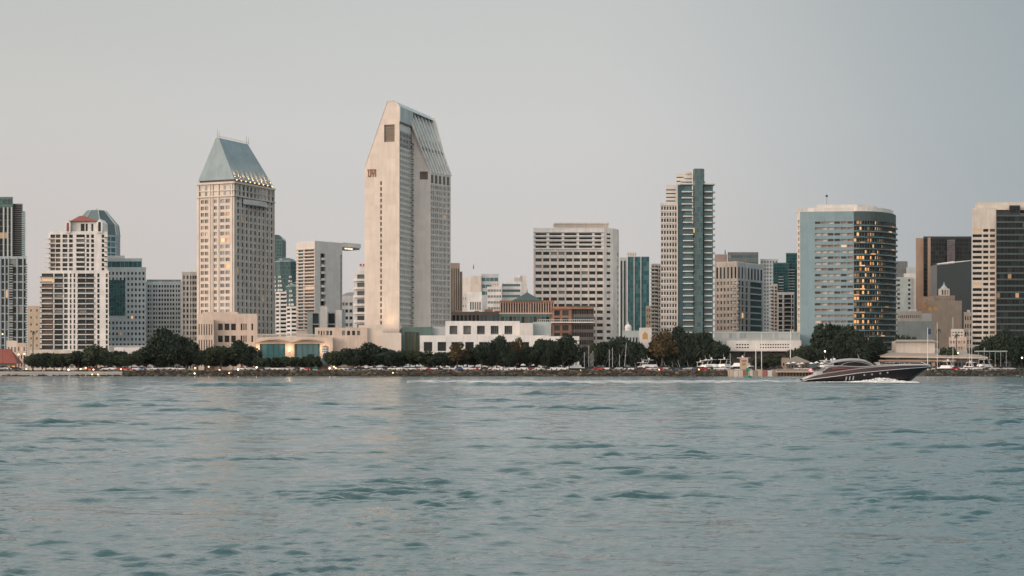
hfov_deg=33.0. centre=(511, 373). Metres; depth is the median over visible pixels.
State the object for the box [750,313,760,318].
window
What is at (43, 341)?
window
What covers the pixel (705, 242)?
window
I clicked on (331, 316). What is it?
window
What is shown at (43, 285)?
window
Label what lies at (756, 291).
window
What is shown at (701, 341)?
broadleaf tree
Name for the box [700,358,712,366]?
motor yacht
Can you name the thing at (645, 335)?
wall mural
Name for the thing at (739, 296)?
apartment building
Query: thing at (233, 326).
window
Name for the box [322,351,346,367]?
broadleaf tree
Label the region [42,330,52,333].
window
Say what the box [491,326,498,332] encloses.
window
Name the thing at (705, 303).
window
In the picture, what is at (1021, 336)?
broadleaf tree
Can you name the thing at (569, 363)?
broadleaf tree
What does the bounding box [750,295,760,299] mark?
window
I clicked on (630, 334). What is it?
station building
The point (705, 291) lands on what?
window
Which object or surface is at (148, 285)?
window
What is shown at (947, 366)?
motor yacht
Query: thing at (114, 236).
office tower
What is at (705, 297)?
window
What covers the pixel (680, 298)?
window
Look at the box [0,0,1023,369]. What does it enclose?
sky
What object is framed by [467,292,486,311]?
office building
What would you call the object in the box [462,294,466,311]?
office building
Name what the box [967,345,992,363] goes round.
broadleaf tree
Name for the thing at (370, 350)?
broadleaf tree
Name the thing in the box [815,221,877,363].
window
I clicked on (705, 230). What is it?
window
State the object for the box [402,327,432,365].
glass pavilion
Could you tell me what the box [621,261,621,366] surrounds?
window
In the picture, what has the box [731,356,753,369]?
motor yacht
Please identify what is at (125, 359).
broadleaf tree
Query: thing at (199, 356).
broadleaf tree
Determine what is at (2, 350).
street lamp
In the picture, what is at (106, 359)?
broadleaf tree
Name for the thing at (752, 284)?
window
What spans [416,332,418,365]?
window
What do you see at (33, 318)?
apartment building
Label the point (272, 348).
window
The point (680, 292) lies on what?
window
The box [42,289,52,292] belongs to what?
window
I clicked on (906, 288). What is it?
office building
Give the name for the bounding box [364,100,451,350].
hotel tower
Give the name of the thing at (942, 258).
window
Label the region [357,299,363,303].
window
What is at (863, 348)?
broadleaf tree
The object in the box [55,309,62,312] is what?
window
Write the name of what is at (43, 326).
window
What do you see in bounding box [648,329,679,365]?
broadleaf tree
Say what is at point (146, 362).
broadleaf tree
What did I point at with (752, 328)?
window
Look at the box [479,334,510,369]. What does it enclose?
broadleaf tree
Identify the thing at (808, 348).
broadleaf tree
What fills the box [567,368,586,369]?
cabin windows
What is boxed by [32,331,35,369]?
palm tree
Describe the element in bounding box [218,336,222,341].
window
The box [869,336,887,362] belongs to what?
broadleaf tree
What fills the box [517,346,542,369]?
broadleaf tree
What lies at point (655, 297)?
apartment building
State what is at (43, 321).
window
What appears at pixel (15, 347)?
building
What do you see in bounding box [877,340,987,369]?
exhibition hall
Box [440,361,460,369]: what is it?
broadleaf tree
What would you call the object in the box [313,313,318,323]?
window
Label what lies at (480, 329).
window
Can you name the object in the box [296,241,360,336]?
apartment tower
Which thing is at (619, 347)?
broadleaf tree
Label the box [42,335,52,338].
window
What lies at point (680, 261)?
window
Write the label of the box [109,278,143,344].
window
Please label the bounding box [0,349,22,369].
waterfront restaurant
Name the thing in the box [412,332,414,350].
window
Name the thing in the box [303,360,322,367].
broadleaf tree
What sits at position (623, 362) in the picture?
broadleaf tree
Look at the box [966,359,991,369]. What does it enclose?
motor yacht
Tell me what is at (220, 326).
window
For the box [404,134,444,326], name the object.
window
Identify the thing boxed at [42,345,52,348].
window
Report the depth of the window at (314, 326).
1221.24 m
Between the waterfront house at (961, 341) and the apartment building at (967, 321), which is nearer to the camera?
the waterfront house at (961, 341)
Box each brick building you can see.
[451,309,499,320]
[499,291,554,335]
[537,306,593,369]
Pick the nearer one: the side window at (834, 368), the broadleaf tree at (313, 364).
the side window at (834, 368)
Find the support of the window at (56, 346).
in the condominium tower at (74, 296)
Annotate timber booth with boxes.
[740,358,747,369]
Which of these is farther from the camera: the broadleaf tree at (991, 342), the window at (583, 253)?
the window at (583, 253)
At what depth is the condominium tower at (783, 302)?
1176.80 m
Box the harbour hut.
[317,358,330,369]
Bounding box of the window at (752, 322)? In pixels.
[750,320,760,324]
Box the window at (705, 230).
[704,229,711,232]
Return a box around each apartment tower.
[0,197,27,368]
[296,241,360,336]
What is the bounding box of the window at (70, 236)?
[31,235,107,367]
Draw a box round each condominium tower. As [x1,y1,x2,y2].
[29,216,109,369]
[660,169,714,369]
[769,253,796,331]
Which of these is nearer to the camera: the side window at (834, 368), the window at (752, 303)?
the side window at (834, 368)
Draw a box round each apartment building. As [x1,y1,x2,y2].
[28,306,39,369]
[182,269,196,369]
[353,264,363,327]
[646,306,650,327]
[650,264,659,336]
[716,261,762,331]
[964,310,971,350]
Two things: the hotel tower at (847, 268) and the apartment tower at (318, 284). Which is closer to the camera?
the hotel tower at (847, 268)
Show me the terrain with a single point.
(453, 370)
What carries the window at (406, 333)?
in the glass pavilion at (410, 338)
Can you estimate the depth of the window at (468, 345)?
968.68 m
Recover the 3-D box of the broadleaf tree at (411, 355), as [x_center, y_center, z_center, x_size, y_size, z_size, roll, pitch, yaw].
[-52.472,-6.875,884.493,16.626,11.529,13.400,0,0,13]
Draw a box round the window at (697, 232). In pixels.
[661,170,703,369]
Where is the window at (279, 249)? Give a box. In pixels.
[277,241,281,258]
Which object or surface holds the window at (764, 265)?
in the office building at (752, 257)
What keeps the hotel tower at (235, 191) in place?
on the land
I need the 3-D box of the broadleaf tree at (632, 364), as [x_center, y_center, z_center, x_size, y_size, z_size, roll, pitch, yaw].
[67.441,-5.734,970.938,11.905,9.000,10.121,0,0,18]
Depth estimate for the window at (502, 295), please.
1620.65 m
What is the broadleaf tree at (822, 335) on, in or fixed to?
on the land
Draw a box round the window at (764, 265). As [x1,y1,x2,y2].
[764,265,770,331]
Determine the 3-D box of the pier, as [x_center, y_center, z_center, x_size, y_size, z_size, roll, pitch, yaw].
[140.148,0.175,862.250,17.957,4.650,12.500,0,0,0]
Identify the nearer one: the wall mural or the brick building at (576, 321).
the wall mural
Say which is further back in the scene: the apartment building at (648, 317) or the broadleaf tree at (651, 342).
the apartment building at (648, 317)
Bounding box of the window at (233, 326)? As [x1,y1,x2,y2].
[231,324,235,329]
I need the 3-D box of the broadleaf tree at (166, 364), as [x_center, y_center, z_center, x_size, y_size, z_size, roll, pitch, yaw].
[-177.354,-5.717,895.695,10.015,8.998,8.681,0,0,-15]
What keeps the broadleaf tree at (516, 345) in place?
on the lawn
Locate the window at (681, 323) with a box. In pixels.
[678,321,683,326]
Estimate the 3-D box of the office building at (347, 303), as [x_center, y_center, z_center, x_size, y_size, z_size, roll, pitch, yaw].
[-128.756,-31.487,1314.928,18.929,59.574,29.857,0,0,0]
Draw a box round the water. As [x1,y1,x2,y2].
[0,376,1023,575]
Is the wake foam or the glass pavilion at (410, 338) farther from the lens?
the glass pavilion at (410, 338)
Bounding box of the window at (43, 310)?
[42,309,52,312]
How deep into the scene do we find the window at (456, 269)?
1351.13 m
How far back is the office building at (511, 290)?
1620.00 m
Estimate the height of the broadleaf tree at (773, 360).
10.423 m
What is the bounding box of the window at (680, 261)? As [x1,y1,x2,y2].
[678,259,683,264]
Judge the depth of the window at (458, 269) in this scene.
1351.13 m
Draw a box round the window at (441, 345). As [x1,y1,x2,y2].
[438,342,445,350]
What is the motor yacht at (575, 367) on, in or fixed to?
on the water
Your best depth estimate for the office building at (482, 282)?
1902.00 m
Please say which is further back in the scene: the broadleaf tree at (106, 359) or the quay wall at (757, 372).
the broadleaf tree at (106, 359)
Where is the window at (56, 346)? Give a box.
[55,345,62,348]
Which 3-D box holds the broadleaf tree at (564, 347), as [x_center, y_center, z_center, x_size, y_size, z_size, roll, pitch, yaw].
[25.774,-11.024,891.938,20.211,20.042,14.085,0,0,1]
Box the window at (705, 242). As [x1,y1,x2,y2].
[704,241,711,244]
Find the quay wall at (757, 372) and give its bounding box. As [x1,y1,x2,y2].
[728,369,776,375]
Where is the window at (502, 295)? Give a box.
[502,295,519,296]
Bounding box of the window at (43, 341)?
[42,340,52,343]
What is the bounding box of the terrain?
[10,370,1014,370]
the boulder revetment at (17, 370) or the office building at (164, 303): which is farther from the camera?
the office building at (164, 303)
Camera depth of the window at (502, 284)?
1620.65 m
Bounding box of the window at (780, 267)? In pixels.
[771,263,796,331]
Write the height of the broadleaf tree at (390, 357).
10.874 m
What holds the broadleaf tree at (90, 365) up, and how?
on the lawn
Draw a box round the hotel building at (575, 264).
[533,223,618,369]
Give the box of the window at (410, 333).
[409,332,411,349]
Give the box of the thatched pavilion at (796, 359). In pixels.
[781,356,810,369]
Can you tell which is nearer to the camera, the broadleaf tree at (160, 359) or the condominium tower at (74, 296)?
the broadleaf tree at (160, 359)
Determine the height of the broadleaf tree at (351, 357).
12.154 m
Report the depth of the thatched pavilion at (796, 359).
905.00 m
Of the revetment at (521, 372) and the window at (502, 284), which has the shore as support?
the revetment at (521, 372)
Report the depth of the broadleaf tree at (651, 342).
967.32 m
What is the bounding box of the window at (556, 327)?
[554,325,559,330]
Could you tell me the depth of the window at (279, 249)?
1499.96 m
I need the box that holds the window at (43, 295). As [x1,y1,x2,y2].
[42,294,52,297]
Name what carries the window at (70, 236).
in the condominium tower at (74, 296)
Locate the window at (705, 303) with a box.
[704,302,711,305]
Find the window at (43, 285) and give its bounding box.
[42,284,52,287]
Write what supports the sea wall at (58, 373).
on the shore
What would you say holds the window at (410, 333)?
in the glass pavilion at (410, 338)
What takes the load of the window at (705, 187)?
in the condominium tower at (686, 256)
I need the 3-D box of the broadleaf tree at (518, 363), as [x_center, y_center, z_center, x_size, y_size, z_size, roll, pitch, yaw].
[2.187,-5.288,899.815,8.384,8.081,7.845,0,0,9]
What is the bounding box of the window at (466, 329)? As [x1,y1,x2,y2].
[463,326,470,332]
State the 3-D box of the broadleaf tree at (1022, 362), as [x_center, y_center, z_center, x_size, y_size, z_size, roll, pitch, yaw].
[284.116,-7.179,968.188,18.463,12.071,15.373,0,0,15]
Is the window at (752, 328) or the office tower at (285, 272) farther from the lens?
the office tower at (285, 272)
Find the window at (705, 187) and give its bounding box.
[704,186,711,189]
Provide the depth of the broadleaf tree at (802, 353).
959.50 m
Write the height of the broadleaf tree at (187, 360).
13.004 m
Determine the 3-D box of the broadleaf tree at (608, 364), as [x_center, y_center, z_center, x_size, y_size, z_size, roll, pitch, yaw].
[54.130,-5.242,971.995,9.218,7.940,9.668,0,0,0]
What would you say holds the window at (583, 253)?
in the hotel building at (575, 264)
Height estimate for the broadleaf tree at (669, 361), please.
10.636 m
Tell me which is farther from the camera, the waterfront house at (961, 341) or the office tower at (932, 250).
the office tower at (932, 250)
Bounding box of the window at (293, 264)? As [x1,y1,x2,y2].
[277,262,295,291]
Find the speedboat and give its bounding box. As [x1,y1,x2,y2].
[799,356,930,381]
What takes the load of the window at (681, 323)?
in the condominium tower at (686, 256)
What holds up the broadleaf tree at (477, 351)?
on the lawn
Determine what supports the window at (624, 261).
in the office tower at (634, 285)
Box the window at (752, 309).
[750,307,760,312]
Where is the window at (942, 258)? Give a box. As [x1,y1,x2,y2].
[924,239,970,296]
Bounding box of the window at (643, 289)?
[628,254,648,330]
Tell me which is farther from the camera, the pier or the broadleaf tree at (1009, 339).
the broadleaf tree at (1009, 339)
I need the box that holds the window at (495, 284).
[489,284,497,303]
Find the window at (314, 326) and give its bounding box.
[313,325,318,333]
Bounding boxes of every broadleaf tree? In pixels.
[23,355,42,369]
[34,352,51,369]
[47,353,74,369]
[68,350,84,369]
[81,344,108,369]
[83,358,99,366]
[99,350,122,367]
[112,353,145,367]
[114,351,127,369]
[131,347,156,369]
[139,327,199,369]
[142,346,174,366]
[164,360,176,365]
[176,362,192,368]
[177,347,199,369]
[190,350,218,369]
[204,345,237,369]
[225,339,262,369]
[225,359,238,366]
[251,357,272,367]
[270,356,289,367]
[282,356,308,366]
[302,353,321,369]
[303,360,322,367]
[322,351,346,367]
[337,348,365,366]
[358,342,391,369]
[375,350,406,369]
[396,349,423,369]
[416,350,440,367]
[432,352,455,366]
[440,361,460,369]
[447,342,469,367]
[460,349,476,369]
[467,344,494,367]
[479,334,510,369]
[498,349,518,369]
[510,337,524,367]
[511,359,520,366]
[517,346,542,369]
[519,359,538,365]
[532,338,557,369]
[548,360,566,367]
[549,332,580,369]
[564,357,577,369]
[578,350,589,364]
[582,342,602,369]
[587,358,604,366]
[597,341,615,369]
[601,360,613,369]
[606,336,632,362]
[613,356,630,366]
[622,341,646,366]
[624,357,639,366]
[641,352,654,363]
[644,347,660,359]
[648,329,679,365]
[648,336,680,369]
[653,357,665,365]
[663,354,678,366]
[666,325,699,366]
[677,348,703,365]
[685,358,700,366]
[687,330,713,365]
[702,341,730,363]
[716,355,730,364]
[751,358,770,369]
[762,353,781,366]
[786,347,808,360]
[798,344,818,362]
[809,322,848,364]
[809,343,847,364]
[830,324,863,359]
[843,335,876,359]
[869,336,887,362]
[894,334,904,340]
[938,346,958,356]
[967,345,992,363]
[979,334,1007,369]
[983,354,1006,366]
[994,328,1023,369]
[1004,353,1023,369]
[1014,333,1023,365]
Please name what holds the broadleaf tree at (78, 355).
on the lawn
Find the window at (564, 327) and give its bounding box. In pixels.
[562,325,568,330]
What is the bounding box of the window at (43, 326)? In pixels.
[42,325,52,328]
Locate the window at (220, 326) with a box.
[218,324,222,329]
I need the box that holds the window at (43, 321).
[42,320,52,323]
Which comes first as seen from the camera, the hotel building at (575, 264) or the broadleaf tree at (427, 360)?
the broadleaf tree at (427, 360)
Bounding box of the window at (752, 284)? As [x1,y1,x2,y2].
[750,282,760,287]
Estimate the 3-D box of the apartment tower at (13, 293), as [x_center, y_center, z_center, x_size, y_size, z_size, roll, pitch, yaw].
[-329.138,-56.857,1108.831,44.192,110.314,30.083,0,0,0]
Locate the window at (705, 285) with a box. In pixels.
[704,284,711,287]
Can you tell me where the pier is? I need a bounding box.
[775,369,811,375]
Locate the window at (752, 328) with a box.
[750,326,760,331]
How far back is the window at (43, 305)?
1061.04 m
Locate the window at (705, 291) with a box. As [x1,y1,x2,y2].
[704,290,711,293]
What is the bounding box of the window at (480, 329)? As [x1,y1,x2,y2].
[477,326,484,332]
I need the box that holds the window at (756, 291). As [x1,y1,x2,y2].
[750,288,760,293]
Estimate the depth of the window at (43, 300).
1061.04 m
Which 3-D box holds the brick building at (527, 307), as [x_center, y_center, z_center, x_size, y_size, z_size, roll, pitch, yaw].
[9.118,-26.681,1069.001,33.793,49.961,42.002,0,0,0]
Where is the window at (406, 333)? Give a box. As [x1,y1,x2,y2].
[405,332,407,349]
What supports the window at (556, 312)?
in the brick building at (576, 321)
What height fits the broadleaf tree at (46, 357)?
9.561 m
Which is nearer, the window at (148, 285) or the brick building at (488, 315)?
the brick building at (488, 315)
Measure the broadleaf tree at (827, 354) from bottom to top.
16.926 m
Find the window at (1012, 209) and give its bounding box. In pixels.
[983,207,1023,367]
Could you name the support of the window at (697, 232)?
in the condominium tower at (686, 256)
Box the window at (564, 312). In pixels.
[562,310,568,315]
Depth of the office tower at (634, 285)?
1300.15 m
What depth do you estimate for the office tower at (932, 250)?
1330.10 m
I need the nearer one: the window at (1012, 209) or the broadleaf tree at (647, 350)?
the broadleaf tree at (647, 350)
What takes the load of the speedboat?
on the water
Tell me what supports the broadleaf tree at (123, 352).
on the lawn
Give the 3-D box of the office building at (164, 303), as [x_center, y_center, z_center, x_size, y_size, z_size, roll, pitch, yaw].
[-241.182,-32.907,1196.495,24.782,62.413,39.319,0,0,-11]
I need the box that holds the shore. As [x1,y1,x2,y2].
[57,371,1014,375]
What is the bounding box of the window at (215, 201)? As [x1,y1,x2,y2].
[214,197,271,336]
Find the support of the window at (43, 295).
in the condominium tower at (74, 296)
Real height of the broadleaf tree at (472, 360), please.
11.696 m
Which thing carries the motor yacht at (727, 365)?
on the water
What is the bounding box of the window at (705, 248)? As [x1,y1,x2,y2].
[704,247,711,250]
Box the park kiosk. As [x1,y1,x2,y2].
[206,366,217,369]
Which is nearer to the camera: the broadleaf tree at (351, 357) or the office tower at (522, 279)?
the broadleaf tree at (351, 357)
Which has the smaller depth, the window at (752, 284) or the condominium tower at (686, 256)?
the condominium tower at (686, 256)
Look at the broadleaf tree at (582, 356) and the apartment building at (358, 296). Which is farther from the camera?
the apartment building at (358, 296)
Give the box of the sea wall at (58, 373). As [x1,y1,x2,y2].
[0,372,122,375]
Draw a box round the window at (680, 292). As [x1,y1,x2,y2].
[678,290,683,295]
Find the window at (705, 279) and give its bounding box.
[704,278,711,281]
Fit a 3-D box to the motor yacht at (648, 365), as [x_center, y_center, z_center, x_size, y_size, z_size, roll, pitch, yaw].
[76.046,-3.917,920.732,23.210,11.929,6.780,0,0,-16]
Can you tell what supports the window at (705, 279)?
in the condominium tower at (686, 256)
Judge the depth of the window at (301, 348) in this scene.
958.10 m
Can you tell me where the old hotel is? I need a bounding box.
[922,284,961,356]
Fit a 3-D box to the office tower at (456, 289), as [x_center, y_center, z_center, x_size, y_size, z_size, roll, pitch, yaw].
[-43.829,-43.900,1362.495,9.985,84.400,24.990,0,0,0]
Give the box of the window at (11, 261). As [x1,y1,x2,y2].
[9,259,15,265]
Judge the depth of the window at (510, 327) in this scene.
976.52 m
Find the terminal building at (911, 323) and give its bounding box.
[897,309,932,339]
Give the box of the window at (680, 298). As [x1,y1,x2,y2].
[678,296,683,301]
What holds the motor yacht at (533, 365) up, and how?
on the water
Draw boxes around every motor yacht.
[394,364,422,369]
[468,364,500,369]
[501,364,538,369]
[565,364,596,369]
[641,357,663,369]
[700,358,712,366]
[704,357,735,369]
[718,355,734,369]
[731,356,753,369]
[937,359,954,369]
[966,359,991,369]
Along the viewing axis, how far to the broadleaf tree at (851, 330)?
962.70 m
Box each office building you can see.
[108,256,153,369]
[146,280,181,369]
[342,292,353,327]
[462,274,498,295]
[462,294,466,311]
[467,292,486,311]
[487,282,501,311]
[502,282,521,299]
[715,251,777,331]
[896,261,915,333]
[930,260,971,328]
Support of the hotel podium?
on the land
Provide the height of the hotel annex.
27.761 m
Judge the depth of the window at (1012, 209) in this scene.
1027.64 m
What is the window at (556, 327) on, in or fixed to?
in the brick building at (576, 321)
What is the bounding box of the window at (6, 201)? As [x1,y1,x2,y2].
[0,199,25,342]
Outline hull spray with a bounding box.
[818,378,919,382]
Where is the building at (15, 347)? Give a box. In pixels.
[6,341,25,369]
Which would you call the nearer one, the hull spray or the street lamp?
the hull spray
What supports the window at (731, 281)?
in the apartment building at (739, 296)
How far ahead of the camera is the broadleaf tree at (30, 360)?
888.57 m
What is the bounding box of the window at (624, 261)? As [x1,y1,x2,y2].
[624,261,625,330]
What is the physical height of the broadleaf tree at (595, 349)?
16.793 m
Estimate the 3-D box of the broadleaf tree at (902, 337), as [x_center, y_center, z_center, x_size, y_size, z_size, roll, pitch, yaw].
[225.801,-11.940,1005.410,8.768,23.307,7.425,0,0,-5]
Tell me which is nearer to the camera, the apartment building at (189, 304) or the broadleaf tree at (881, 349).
the broadleaf tree at (881, 349)
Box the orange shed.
[781,358,788,369]
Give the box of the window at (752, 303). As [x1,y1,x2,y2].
[750,301,760,306]
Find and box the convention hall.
[714,332,800,369]
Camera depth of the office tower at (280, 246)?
1500.10 m
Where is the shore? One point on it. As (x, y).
(922, 374)
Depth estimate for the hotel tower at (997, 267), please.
1029.40 m
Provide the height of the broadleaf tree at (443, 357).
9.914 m
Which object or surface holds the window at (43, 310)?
in the condominium tower at (74, 296)
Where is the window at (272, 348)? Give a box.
[260,344,284,358]
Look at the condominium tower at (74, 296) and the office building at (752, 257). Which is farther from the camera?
the office building at (752, 257)
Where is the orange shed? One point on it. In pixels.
(784, 366)
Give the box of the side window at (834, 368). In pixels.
[832,367,850,369]
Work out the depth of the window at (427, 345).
968.68 m
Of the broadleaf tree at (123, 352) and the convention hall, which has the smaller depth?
the broadleaf tree at (123, 352)
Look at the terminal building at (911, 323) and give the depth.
1130.00 m
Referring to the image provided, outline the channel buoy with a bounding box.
[744,366,751,377]
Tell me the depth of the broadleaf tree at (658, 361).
968.67 m
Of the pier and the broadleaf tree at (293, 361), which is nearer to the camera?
the pier
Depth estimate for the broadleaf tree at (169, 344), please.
885.33 m
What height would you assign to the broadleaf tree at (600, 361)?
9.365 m
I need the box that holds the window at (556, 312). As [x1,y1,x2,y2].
[554,310,559,315]
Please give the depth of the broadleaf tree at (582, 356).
961.74 m
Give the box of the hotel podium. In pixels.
[197,312,400,369]
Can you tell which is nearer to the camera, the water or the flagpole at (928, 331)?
the water
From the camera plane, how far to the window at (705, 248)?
1080.38 m
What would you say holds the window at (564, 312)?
in the brick building at (576, 321)
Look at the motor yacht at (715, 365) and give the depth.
932.92 m
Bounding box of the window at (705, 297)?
[704,296,711,299]
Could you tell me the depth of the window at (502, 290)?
1620.65 m
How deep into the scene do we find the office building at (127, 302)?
1150.00 m
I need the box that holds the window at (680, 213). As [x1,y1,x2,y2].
[678,210,683,215]
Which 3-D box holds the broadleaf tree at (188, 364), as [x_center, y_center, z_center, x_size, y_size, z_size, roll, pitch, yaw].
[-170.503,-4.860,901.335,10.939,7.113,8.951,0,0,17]
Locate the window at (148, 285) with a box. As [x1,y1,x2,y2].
[148,285,179,367]
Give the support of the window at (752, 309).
in the apartment building at (739, 296)
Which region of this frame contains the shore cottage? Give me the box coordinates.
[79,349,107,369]
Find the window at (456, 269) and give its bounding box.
[456,269,456,310]
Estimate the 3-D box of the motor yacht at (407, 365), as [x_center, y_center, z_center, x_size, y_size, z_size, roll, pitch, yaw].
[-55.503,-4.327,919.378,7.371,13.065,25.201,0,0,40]
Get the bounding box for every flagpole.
[761,333,761,368]
[927,328,930,369]
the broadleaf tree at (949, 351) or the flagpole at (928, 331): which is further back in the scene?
the broadleaf tree at (949, 351)
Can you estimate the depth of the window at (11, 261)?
1095.52 m
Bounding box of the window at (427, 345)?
[424,342,431,350]
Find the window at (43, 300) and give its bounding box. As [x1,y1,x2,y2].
[42,299,52,302]
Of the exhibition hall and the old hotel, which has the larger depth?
the old hotel
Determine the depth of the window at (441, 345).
968.68 m
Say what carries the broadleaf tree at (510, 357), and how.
on the lawn
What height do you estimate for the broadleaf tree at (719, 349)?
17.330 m
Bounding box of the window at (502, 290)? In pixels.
[502,290,519,291]
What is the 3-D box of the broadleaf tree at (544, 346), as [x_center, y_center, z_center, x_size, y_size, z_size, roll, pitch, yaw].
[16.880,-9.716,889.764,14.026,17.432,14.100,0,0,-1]
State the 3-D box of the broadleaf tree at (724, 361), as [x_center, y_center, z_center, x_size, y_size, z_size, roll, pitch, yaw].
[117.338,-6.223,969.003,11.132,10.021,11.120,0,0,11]
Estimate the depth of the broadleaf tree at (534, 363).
893.84 m
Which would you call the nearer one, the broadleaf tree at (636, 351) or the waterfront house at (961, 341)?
the broadleaf tree at (636, 351)
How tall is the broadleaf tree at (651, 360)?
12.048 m
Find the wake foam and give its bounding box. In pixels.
[407,380,800,382]
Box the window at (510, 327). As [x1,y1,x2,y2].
[504,326,511,332]
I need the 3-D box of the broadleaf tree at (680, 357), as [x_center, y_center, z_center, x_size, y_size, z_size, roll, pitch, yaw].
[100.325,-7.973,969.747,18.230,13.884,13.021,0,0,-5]
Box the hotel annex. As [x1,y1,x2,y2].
[420,321,578,369]
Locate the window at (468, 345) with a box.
[465,342,473,349]
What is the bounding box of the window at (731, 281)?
[717,281,735,329]
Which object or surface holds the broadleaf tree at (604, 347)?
on the land
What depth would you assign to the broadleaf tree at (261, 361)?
884.88 m
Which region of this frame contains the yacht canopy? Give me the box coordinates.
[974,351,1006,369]
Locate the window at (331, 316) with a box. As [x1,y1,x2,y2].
[328,313,334,323]
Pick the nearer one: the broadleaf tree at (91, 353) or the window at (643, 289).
the broadleaf tree at (91, 353)
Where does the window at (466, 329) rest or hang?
in the hotel annex
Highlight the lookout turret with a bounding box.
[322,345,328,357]
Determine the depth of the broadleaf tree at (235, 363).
897.92 m
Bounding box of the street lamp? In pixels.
[2,333,2,368]
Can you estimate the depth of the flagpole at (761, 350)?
934.84 m
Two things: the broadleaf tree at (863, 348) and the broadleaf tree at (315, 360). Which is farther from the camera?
the broadleaf tree at (863, 348)
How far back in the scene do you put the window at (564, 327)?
1040.77 m
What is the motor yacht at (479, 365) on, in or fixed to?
on the water
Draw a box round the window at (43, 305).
[42,304,52,307]
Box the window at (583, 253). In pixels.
[535,233,617,338]
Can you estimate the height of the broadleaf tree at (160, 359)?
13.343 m
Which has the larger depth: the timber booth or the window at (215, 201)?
the window at (215, 201)
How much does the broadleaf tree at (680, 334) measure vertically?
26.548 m
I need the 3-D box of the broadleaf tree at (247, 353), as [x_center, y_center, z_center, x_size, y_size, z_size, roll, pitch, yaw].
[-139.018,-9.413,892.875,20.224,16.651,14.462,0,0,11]
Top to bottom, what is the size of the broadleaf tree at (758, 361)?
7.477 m
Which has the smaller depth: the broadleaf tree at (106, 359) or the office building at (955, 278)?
the broadleaf tree at (106, 359)
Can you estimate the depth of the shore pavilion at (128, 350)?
975.00 m
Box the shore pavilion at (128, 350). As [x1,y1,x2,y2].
[114,347,143,369]
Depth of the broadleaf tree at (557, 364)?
895.36 m
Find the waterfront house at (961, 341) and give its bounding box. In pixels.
[949,329,965,350]
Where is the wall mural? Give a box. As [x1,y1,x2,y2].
[639,328,651,347]
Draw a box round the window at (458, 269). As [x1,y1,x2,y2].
[458,269,458,310]
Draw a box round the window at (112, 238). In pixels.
[108,237,119,255]
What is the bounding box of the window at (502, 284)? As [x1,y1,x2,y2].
[502,284,519,285]
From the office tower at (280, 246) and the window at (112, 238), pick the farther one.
the office tower at (280, 246)
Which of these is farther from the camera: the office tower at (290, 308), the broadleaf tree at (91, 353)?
the office tower at (290, 308)
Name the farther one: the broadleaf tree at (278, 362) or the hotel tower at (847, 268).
the hotel tower at (847, 268)
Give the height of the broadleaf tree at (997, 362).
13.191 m
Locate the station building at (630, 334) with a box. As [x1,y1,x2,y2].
[622,323,638,369]
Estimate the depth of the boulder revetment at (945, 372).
864.84 m
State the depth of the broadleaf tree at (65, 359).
886.75 m
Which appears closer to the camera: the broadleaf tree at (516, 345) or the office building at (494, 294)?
the broadleaf tree at (516, 345)
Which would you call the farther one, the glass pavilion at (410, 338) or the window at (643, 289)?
the window at (643, 289)
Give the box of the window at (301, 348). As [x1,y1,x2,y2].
[295,344,319,368]
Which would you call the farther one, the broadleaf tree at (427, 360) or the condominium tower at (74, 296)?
the condominium tower at (74, 296)
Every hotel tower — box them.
[196,132,275,336]
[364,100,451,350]
[796,195,897,367]
[972,202,1023,369]
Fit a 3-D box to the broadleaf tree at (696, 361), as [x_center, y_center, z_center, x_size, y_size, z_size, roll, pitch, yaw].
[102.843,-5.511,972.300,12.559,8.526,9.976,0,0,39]
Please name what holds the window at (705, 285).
in the condominium tower at (686, 256)
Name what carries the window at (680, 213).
in the condominium tower at (686, 256)
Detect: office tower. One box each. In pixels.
[82,208,120,255]
[275,235,285,260]
[275,258,295,336]
[286,282,295,336]
[451,263,461,311]
[514,275,526,294]
[620,252,648,366]
[916,236,971,310]
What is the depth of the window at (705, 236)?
1080.38 m
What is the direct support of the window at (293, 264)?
in the office tower at (285, 272)
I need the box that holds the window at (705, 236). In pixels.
[704,235,711,238]
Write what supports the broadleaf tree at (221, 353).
on the lawn
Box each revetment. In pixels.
[0,369,123,375]
[121,369,727,375]
[924,369,1023,375]
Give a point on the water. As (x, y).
(250, 476)

